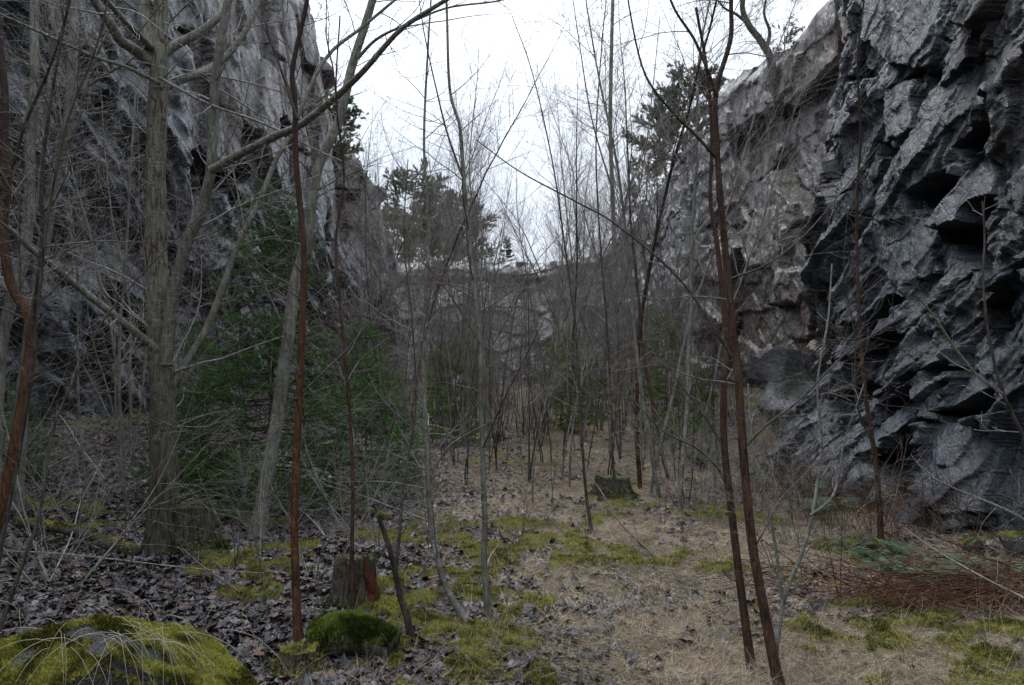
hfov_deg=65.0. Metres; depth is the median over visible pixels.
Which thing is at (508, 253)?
spruce
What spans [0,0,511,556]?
forked tree
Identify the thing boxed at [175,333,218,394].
bare shrub
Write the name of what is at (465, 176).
bare tree
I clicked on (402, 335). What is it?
slim sapling
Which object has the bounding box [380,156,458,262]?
pine tree
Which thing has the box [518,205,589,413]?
thin sapling
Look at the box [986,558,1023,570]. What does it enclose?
fern
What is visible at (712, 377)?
slim sapling
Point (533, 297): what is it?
thin sapling
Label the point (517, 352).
slim sapling
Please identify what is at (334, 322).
thin sapling
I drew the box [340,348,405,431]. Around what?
young pine
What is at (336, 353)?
bare shrub
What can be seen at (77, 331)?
bare tree
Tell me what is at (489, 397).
slim sapling
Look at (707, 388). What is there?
bare shrub
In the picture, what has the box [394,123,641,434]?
bare tree
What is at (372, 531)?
seedling
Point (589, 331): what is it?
thin sapling
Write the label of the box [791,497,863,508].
fern
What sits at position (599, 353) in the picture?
slim sapling
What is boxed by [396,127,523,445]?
bare tree
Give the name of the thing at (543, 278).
bare tree
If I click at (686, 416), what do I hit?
dark tree
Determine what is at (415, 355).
slim sapling
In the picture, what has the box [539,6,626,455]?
bare tree
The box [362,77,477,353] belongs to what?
bare tree
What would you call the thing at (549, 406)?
bare shrub
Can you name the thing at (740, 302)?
thin sapling
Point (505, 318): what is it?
thin sapling
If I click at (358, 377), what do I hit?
slim sapling
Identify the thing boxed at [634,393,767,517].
arching shrub
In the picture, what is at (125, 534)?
seedling
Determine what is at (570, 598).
twig litter
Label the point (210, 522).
tree stump
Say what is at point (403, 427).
spruce
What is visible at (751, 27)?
birch tree
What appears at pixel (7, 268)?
rusty tree
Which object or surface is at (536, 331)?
thin sapling
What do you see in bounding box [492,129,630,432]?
bare tree
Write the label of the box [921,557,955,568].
fern
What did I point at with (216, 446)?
bare shrub
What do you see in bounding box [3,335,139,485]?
arching shrub
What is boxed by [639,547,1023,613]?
dead bracken
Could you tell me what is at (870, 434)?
thin sapling
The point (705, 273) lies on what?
dark tree
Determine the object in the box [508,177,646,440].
bare tree
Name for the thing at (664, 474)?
seedling
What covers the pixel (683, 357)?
slim sapling
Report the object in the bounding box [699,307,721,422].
slim sapling
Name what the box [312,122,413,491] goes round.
slim sapling
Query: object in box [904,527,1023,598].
bare shoot
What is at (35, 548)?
arching shrub
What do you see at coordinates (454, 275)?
thin sapling
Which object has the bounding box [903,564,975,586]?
fern
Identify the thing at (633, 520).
seedling
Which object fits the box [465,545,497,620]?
fallen branch
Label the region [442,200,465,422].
thin sapling
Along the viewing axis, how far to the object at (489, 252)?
20.38 m
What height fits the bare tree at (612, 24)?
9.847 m
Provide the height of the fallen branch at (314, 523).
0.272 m
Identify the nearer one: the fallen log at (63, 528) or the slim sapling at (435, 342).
the fallen log at (63, 528)
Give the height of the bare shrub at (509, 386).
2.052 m
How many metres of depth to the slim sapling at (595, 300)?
19.84 m
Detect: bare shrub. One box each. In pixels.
[84,321,262,499]
[103,352,213,464]
[147,311,235,429]
[174,323,238,420]
[175,301,266,426]
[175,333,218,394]
[180,294,291,467]
[292,325,373,431]
[305,339,330,392]
[318,313,358,389]
[320,354,345,415]
[355,320,429,420]
[357,353,413,437]
[357,355,416,435]
[360,311,441,416]
[394,344,430,401]
[395,317,454,408]
[426,350,483,420]
[427,379,464,427]
[458,360,507,420]
[466,303,544,445]
[484,367,522,422]
[485,327,571,439]
[488,345,556,427]
[488,369,512,414]
[493,340,533,414]
[494,354,532,407]
[502,351,569,428]
[515,372,553,422]
[518,365,572,438]
[525,329,580,410]
[593,358,653,417]
[620,328,694,420]
[680,353,720,421]
[699,327,763,426]
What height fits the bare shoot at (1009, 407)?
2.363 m
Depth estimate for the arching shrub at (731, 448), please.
9.20 m
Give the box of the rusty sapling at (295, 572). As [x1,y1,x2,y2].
[127,0,456,642]
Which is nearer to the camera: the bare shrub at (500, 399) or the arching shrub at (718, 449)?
the arching shrub at (718, 449)
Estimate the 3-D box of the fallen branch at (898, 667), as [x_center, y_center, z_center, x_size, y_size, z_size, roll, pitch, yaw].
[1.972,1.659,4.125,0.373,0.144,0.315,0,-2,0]
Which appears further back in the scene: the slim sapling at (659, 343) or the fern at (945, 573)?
the slim sapling at (659, 343)
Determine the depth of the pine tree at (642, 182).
36.16 m
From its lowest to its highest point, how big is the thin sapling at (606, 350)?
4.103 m
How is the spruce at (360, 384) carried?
on the ground at (604, 435)
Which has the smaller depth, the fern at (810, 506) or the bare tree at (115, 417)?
the fern at (810, 506)
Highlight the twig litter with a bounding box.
[0,424,1023,684]
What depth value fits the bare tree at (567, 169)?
21.71 m
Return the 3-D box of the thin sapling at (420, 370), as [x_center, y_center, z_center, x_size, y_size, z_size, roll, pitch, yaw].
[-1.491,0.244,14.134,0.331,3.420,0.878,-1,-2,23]
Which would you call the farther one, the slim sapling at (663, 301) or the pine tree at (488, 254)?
the pine tree at (488, 254)
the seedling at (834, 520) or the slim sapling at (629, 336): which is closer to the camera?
the seedling at (834, 520)
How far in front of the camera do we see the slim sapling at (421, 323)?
12.47 m
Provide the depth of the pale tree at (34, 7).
7.62 m
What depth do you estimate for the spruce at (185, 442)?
9.18 m
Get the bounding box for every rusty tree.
[0,0,234,533]
[465,0,969,684]
[541,7,797,673]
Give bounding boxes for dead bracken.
[632,399,907,536]
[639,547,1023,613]
[733,512,1023,631]
[753,409,1004,549]
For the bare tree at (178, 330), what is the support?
on the ground at (604, 435)
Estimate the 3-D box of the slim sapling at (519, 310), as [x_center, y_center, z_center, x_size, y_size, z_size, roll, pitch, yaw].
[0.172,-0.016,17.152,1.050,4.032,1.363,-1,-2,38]
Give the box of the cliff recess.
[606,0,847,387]
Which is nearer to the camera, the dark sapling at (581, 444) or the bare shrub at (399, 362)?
the dark sapling at (581, 444)
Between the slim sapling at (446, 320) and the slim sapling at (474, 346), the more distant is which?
the slim sapling at (446, 320)
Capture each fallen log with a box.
[11,516,141,556]
[326,504,393,520]
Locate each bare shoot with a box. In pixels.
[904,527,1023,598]
[911,451,1023,537]
[919,190,1023,441]
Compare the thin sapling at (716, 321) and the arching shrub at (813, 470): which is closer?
the arching shrub at (813, 470)
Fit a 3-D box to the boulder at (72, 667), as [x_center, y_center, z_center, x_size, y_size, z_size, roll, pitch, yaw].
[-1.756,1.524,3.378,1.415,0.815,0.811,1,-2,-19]
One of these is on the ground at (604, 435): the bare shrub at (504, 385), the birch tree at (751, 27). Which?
the bare shrub at (504, 385)
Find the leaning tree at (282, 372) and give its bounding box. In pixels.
[204,0,570,540]
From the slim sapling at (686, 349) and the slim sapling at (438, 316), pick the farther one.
the slim sapling at (438, 316)
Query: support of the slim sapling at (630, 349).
on the ground at (604, 435)
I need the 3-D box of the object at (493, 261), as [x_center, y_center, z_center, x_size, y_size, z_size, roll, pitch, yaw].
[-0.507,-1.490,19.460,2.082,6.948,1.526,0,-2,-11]
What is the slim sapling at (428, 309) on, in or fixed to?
on the ground at (604, 435)
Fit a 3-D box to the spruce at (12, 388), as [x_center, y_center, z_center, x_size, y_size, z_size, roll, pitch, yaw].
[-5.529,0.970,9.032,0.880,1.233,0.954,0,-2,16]
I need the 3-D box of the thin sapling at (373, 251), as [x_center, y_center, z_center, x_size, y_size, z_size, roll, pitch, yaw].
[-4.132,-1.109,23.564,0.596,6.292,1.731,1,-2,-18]
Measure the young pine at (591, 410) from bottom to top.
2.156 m
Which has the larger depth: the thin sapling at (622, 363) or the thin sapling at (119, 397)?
the thin sapling at (622, 363)
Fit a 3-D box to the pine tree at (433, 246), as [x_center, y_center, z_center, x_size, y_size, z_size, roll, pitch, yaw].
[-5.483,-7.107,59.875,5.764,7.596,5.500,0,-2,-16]
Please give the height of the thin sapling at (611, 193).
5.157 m
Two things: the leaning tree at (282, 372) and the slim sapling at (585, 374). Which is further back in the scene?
the slim sapling at (585, 374)
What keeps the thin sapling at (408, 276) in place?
on the ground at (604, 435)
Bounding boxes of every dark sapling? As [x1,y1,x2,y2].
[0,0,168,563]
[0,185,207,639]
[254,0,434,609]
[467,0,657,534]
[550,0,680,477]
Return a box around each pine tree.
[328,89,368,159]
[342,128,371,181]
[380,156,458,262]
[380,206,423,262]
[407,199,466,262]
[423,188,500,261]
[478,239,502,262]
[609,152,665,210]
[620,99,694,180]
[639,60,734,144]
[771,13,804,54]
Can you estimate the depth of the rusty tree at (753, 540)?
4.13 m
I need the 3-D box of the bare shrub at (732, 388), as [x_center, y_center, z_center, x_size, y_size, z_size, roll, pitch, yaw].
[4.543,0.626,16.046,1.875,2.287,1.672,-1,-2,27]
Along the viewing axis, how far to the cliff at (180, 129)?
17.29 m
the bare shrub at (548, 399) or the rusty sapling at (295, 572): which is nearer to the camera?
the rusty sapling at (295, 572)
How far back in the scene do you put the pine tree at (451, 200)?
51.69 m
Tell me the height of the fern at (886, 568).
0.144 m
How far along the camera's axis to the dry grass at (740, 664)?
5.04 m
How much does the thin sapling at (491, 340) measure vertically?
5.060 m
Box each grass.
[0,416,1023,684]
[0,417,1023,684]
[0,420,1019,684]
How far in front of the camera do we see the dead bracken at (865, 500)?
7.40 m
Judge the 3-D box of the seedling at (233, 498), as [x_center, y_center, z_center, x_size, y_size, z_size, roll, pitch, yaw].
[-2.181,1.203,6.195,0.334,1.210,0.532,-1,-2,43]
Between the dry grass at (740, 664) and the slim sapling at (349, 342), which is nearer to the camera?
the dry grass at (740, 664)
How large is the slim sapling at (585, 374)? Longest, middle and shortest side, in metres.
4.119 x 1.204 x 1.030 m
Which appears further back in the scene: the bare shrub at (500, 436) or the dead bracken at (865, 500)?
the bare shrub at (500, 436)
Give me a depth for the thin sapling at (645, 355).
11.89 m
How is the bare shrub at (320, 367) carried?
on the ground at (604, 435)
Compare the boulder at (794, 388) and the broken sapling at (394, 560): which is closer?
the broken sapling at (394, 560)
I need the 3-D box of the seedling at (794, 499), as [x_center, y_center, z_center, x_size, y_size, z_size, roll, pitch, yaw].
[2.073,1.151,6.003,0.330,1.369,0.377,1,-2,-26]
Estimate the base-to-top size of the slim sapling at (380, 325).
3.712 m
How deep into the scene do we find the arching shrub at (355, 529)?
5.92 m
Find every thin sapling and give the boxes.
[62,41,178,512]
[291,207,372,448]
[313,0,564,621]
[345,0,586,619]
[346,195,401,423]
[358,249,379,384]
[365,203,380,343]
[372,115,452,450]
[381,291,416,412]
[388,160,422,440]
[398,238,417,403]
[417,276,442,448]
[421,222,438,411]
[425,146,460,454]
[432,122,491,442]
[434,188,472,437]
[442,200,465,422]
[443,33,485,460]
[443,168,481,420]
[443,277,480,445]
[465,234,507,441]
[485,251,506,421]
[487,223,551,460]
[492,205,512,388]
[494,246,528,396]
[496,262,540,401]
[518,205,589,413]
[524,216,545,400]
[539,117,593,449]
[556,141,620,453]
[574,208,598,418]
[585,224,614,415]
[587,189,644,468]
[608,189,630,420]
[619,278,628,424]
[621,177,652,407]
[640,284,656,463]
[646,235,687,386]
[694,266,707,431]
[703,176,738,466]
[703,264,873,681]
[705,245,758,407]
[709,244,738,420]
[714,182,779,372]
[805,0,899,540]
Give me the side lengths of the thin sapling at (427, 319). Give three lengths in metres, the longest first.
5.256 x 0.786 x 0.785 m
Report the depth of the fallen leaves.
5.82 m
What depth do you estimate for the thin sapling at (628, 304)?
22.33 m
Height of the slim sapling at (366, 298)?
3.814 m
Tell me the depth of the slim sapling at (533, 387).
12.07 m
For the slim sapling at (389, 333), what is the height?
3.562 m
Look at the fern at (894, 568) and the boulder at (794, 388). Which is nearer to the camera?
the fern at (894, 568)
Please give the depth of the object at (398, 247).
28.24 m
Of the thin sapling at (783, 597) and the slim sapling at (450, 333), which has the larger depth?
the slim sapling at (450, 333)
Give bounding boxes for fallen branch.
[49,456,103,583]
[56,411,102,476]
[127,485,240,592]
[302,511,327,540]
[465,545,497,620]
[560,442,654,555]
[788,495,893,549]
[849,663,925,673]
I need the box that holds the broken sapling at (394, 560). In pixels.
[358,160,465,636]
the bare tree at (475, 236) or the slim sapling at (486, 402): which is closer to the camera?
the slim sapling at (486, 402)
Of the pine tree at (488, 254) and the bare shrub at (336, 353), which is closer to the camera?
the bare shrub at (336, 353)
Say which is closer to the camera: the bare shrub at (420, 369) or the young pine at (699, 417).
the young pine at (699, 417)
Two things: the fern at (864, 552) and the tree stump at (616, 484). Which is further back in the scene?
the tree stump at (616, 484)
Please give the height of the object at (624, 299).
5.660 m
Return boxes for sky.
[309,0,828,262]
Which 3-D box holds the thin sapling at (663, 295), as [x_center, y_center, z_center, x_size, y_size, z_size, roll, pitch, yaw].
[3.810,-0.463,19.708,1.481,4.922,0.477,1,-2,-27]
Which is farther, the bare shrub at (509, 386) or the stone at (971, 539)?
the bare shrub at (509, 386)
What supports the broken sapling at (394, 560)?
on the ground at (604, 435)
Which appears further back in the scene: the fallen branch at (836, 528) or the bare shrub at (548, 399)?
the bare shrub at (548, 399)
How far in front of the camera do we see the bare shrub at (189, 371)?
14.00 m
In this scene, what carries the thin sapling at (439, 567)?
on the ground at (604, 435)
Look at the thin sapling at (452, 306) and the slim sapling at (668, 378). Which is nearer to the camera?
the slim sapling at (668, 378)
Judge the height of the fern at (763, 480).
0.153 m
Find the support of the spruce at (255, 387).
on the ground at (604, 435)
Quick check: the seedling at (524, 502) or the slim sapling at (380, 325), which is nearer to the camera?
the seedling at (524, 502)
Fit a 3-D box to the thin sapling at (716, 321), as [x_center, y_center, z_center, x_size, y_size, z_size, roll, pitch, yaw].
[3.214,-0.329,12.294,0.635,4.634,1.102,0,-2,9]
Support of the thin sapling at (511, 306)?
on the ground at (604, 435)
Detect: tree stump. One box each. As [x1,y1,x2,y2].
[164,499,232,556]
[266,639,331,680]
[321,551,381,609]
[584,473,640,501]
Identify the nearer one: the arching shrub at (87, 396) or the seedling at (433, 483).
the seedling at (433, 483)
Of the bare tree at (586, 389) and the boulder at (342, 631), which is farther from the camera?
the bare tree at (586, 389)
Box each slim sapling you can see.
[311,248,379,414]
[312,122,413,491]
[326,316,353,380]
[331,298,369,397]
[334,329,373,443]
[336,212,406,456]
[336,290,360,399]
[338,293,369,419]
[354,283,392,418]
[367,274,422,431]
[371,247,440,470]
[380,278,429,392]
[385,241,456,425]
[393,309,409,403]
[401,238,479,459]
[403,313,428,429]
[404,250,455,425]
[406,258,447,390]
[407,272,457,425]
[415,230,461,434]
[421,289,447,412]
[427,228,499,466]
[427,277,470,418]
[428,280,489,395]
[435,201,491,444]
[446,205,532,486]
[447,203,564,471]
[449,264,503,439]
[458,299,520,476]
[474,260,521,454]
[490,262,544,435]
[495,263,550,462]
[497,198,616,481]
[502,249,541,409]
[506,289,554,432]
[507,264,552,459]
[507,270,550,425]
[513,311,542,408]
[522,318,553,409]
[526,254,583,501]
[534,327,561,402]
[535,275,583,412]
[535,327,574,446]
[544,258,638,459]
[545,305,584,440]
[551,266,616,454]
[555,193,625,486]
[561,212,641,477]
[579,246,617,357]
[585,243,661,474]
[588,283,613,430]
[596,289,660,436]
[600,268,660,411]
[610,258,663,470]
[617,250,703,454]
[618,261,668,436]
[626,239,720,451]
[626,252,721,501]
[636,284,669,374]
[641,281,677,431]
[647,259,684,414]
[652,241,714,487]
[657,250,713,480]
[657,255,729,447]
[658,233,699,394]
[691,282,744,471]
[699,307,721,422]
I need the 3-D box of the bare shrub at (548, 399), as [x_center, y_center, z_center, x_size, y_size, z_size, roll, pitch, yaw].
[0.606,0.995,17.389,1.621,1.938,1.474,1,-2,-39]
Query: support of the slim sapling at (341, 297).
on the ground at (604, 435)
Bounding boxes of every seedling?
[104,447,145,586]
[199,425,260,569]
[215,386,279,619]
[354,392,393,507]
[363,500,385,555]
[406,433,446,551]
[509,441,543,537]
[539,413,571,508]
[574,475,601,544]
[625,492,640,553]
[650,431,677,524]
[674,481,698,553]
[773,417,806,588]
[789,449,860,602]
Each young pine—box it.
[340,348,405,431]
[410,348,461,422]
[415,335,503,443]
[526,330,606,430]
[526,339,572,407]
[563,337,614,419]
[622,310,706,440]
[659,363,731,462]
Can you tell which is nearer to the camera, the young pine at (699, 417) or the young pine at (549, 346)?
the young pine at (699, 417)
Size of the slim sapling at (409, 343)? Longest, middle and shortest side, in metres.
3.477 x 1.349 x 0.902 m
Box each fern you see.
[750,462,780,471]
[750,476,776,484]
[782,497,838,518]
[786,475,827,493]
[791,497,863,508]
[831,537,859,549]
[845,546,889,561]
[852,555,911,575]
[868,539,914,555]
[890,565,940,584]
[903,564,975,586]
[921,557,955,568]
[937,553,996,568]
[968,572,1012,587]
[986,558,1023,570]
[999,562,1023,583]
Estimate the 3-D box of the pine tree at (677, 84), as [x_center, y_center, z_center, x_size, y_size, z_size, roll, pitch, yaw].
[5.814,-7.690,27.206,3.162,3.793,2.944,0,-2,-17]
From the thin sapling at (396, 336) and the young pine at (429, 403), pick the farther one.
the thin sapling at (396, 336)
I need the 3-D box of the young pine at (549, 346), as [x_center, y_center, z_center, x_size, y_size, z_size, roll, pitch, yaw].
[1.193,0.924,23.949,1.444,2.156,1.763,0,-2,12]
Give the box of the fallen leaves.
[0,393,1023,684]
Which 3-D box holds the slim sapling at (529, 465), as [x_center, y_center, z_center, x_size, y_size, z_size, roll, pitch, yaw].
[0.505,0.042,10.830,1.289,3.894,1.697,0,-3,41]
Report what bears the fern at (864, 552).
on the ground at (604, 435)
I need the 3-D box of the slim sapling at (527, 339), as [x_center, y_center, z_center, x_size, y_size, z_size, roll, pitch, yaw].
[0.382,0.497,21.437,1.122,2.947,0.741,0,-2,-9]
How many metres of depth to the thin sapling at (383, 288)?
16.99 m
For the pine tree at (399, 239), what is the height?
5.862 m
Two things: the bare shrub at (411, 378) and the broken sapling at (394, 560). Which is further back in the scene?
the bare shrub at (411, 378)
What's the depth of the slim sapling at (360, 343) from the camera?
18.93 m
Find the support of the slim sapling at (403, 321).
on the ground at (604, 435)
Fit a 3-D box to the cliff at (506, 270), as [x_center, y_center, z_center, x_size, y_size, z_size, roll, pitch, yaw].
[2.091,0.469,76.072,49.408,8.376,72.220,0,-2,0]
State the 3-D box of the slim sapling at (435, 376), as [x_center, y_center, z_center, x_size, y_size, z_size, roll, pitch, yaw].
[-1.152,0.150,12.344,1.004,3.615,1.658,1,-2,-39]
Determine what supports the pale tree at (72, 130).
on the ground at (604, 435)
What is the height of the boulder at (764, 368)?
1.019 m
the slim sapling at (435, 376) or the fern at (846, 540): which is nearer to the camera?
the fern at (846, 540)
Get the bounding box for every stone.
[522,603,535,615]
[555,600,564,607]
[854,531,882,552]
[961,534,982,552]
[997,530,1023,555]
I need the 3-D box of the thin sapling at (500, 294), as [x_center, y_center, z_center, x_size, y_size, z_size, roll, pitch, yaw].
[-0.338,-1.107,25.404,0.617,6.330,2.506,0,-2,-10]
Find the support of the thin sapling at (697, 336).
on the ground at (604, 435)
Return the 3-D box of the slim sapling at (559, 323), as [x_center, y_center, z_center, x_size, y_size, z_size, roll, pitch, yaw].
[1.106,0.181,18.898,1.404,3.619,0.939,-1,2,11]
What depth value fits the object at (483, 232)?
26.36 m
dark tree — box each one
[506,0,688,497]
[554,0,681,479]
[601,0,808,488]
[619,0,775,509]
[649,0,845,493]
[691,0,847,470]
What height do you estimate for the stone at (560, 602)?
0.062 m
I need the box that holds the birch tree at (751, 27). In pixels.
[670,0,814,100]
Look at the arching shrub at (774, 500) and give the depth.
7.41 m
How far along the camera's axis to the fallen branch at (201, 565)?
6.06 m
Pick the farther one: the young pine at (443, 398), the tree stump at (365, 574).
the young pine at (443, 398)
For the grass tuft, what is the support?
on the boulder at (72, 667)
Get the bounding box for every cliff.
[0,0,405,423]
[390,257,612,382]
[766,0,1023,534]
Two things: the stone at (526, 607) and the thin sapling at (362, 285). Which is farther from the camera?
the thin sapling at (362, 285)
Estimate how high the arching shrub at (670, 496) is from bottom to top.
1.703 m
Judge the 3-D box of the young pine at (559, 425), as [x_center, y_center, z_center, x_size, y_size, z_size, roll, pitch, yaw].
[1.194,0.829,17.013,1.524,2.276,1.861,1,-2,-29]
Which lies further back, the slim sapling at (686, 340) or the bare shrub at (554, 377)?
the bare shrub at (554, 377)
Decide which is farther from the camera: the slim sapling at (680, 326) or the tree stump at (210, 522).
the slim sapling at (680, 326)
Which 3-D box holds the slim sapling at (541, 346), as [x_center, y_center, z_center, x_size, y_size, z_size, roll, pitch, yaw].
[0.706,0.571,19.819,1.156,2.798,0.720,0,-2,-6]
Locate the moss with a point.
(979, 652)
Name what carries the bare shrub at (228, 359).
on the ground at (604, 435)
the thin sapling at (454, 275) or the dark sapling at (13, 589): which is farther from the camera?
the thin sapling at (454, 275)
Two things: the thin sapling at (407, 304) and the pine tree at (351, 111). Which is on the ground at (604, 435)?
the thin sapling at (407, 304)
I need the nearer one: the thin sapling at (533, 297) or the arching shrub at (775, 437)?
the arching shrub at (775, 437)
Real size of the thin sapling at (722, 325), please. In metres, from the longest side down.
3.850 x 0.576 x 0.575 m
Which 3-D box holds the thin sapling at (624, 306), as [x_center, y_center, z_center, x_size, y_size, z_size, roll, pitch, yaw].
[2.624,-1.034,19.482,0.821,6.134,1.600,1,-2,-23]
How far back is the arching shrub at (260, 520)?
6.49 m
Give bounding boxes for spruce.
[1,375,65,480]
[127,329,262,504]
[129,166,397,530]
[286,311,440,504]
[357,384,434,479]
[498,238,514,261]
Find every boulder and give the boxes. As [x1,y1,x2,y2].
[0,613,258,684]
[305,609,401,658]
[741,343,821,388]
[757,372,815,439]
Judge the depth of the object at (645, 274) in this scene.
20.69 m
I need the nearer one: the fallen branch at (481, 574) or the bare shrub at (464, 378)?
the fallen branch at (481, 574)
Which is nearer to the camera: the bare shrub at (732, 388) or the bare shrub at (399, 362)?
the bare shrub at (732, 388)
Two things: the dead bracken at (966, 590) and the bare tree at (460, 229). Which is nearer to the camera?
the dead bracken at (966, 590)
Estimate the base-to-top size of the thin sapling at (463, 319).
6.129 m
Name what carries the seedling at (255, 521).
on the ground at (604, 435)
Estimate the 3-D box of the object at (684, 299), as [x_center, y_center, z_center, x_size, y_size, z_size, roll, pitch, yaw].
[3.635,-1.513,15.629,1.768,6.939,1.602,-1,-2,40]
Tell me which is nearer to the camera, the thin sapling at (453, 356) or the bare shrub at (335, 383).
the thin sapling at (453, 356)
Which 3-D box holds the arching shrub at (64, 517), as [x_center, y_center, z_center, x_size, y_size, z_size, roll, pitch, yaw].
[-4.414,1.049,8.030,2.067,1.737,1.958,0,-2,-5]
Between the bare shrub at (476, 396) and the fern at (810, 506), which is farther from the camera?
the bare shrub at (476, 396)
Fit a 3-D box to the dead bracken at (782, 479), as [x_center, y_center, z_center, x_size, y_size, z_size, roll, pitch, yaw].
[3.094,1.233,9.242,2.911,1.320,3.348,1,-2,-34]
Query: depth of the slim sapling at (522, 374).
12.46 m
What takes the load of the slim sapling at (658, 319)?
on the ground at (604, 435)
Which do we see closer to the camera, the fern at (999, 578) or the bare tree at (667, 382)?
the fern at (999, 578)
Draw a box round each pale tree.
[0,0,134,480]
[0,0,271,513]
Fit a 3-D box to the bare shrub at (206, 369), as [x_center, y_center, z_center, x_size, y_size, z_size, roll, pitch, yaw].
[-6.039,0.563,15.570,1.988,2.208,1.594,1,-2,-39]
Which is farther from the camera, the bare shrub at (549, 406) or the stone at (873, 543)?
the bare shrub at (549, 406)
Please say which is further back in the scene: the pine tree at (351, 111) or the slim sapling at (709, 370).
the pine tree at (351, 111)
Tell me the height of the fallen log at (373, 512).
0.171 m
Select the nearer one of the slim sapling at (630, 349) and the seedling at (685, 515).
the seedling at (685, 515)
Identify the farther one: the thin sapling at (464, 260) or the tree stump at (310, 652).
the thin sapling at (464, 260)
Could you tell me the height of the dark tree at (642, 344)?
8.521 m
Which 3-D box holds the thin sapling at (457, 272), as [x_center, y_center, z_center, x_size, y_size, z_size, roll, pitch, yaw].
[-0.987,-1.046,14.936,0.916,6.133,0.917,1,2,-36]
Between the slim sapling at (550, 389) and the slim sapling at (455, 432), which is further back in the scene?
the slim sapling at (550, 389)
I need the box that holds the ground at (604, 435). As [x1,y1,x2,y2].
[0,373,1023,684]
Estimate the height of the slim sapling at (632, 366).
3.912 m
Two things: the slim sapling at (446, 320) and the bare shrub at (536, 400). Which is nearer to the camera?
the bare shrub at (536, 400)
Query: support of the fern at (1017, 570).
on the ground at (604, 435)
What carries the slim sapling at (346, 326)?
on the ground at (604, 435)
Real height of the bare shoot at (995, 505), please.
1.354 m
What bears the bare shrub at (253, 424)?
on the ground at (604, 435)
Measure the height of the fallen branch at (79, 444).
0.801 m
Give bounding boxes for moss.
[25,476,1023,684]
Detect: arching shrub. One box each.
[0,333,274,586]
[0,406,142,564]
[2,368,145,523]
[2,378,115,500]
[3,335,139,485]
[144,374,360,558]
[218,413,436,603]
[247,372,514,553]
[270,354,477,528]
[583,365,780,503]
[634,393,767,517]
[657,380,817,503]
[664,406,794,494]
[704,386,801,478]
[713,428,823,551]
[730,387,827,490]
[748,428,880,517]
[782,429,942,535]
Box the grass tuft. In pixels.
[0,588,294,684]
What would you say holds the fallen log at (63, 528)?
on the ground at (604, 435)
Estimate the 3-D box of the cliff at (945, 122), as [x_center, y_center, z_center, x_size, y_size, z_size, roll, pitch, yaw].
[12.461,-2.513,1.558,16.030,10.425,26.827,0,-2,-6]

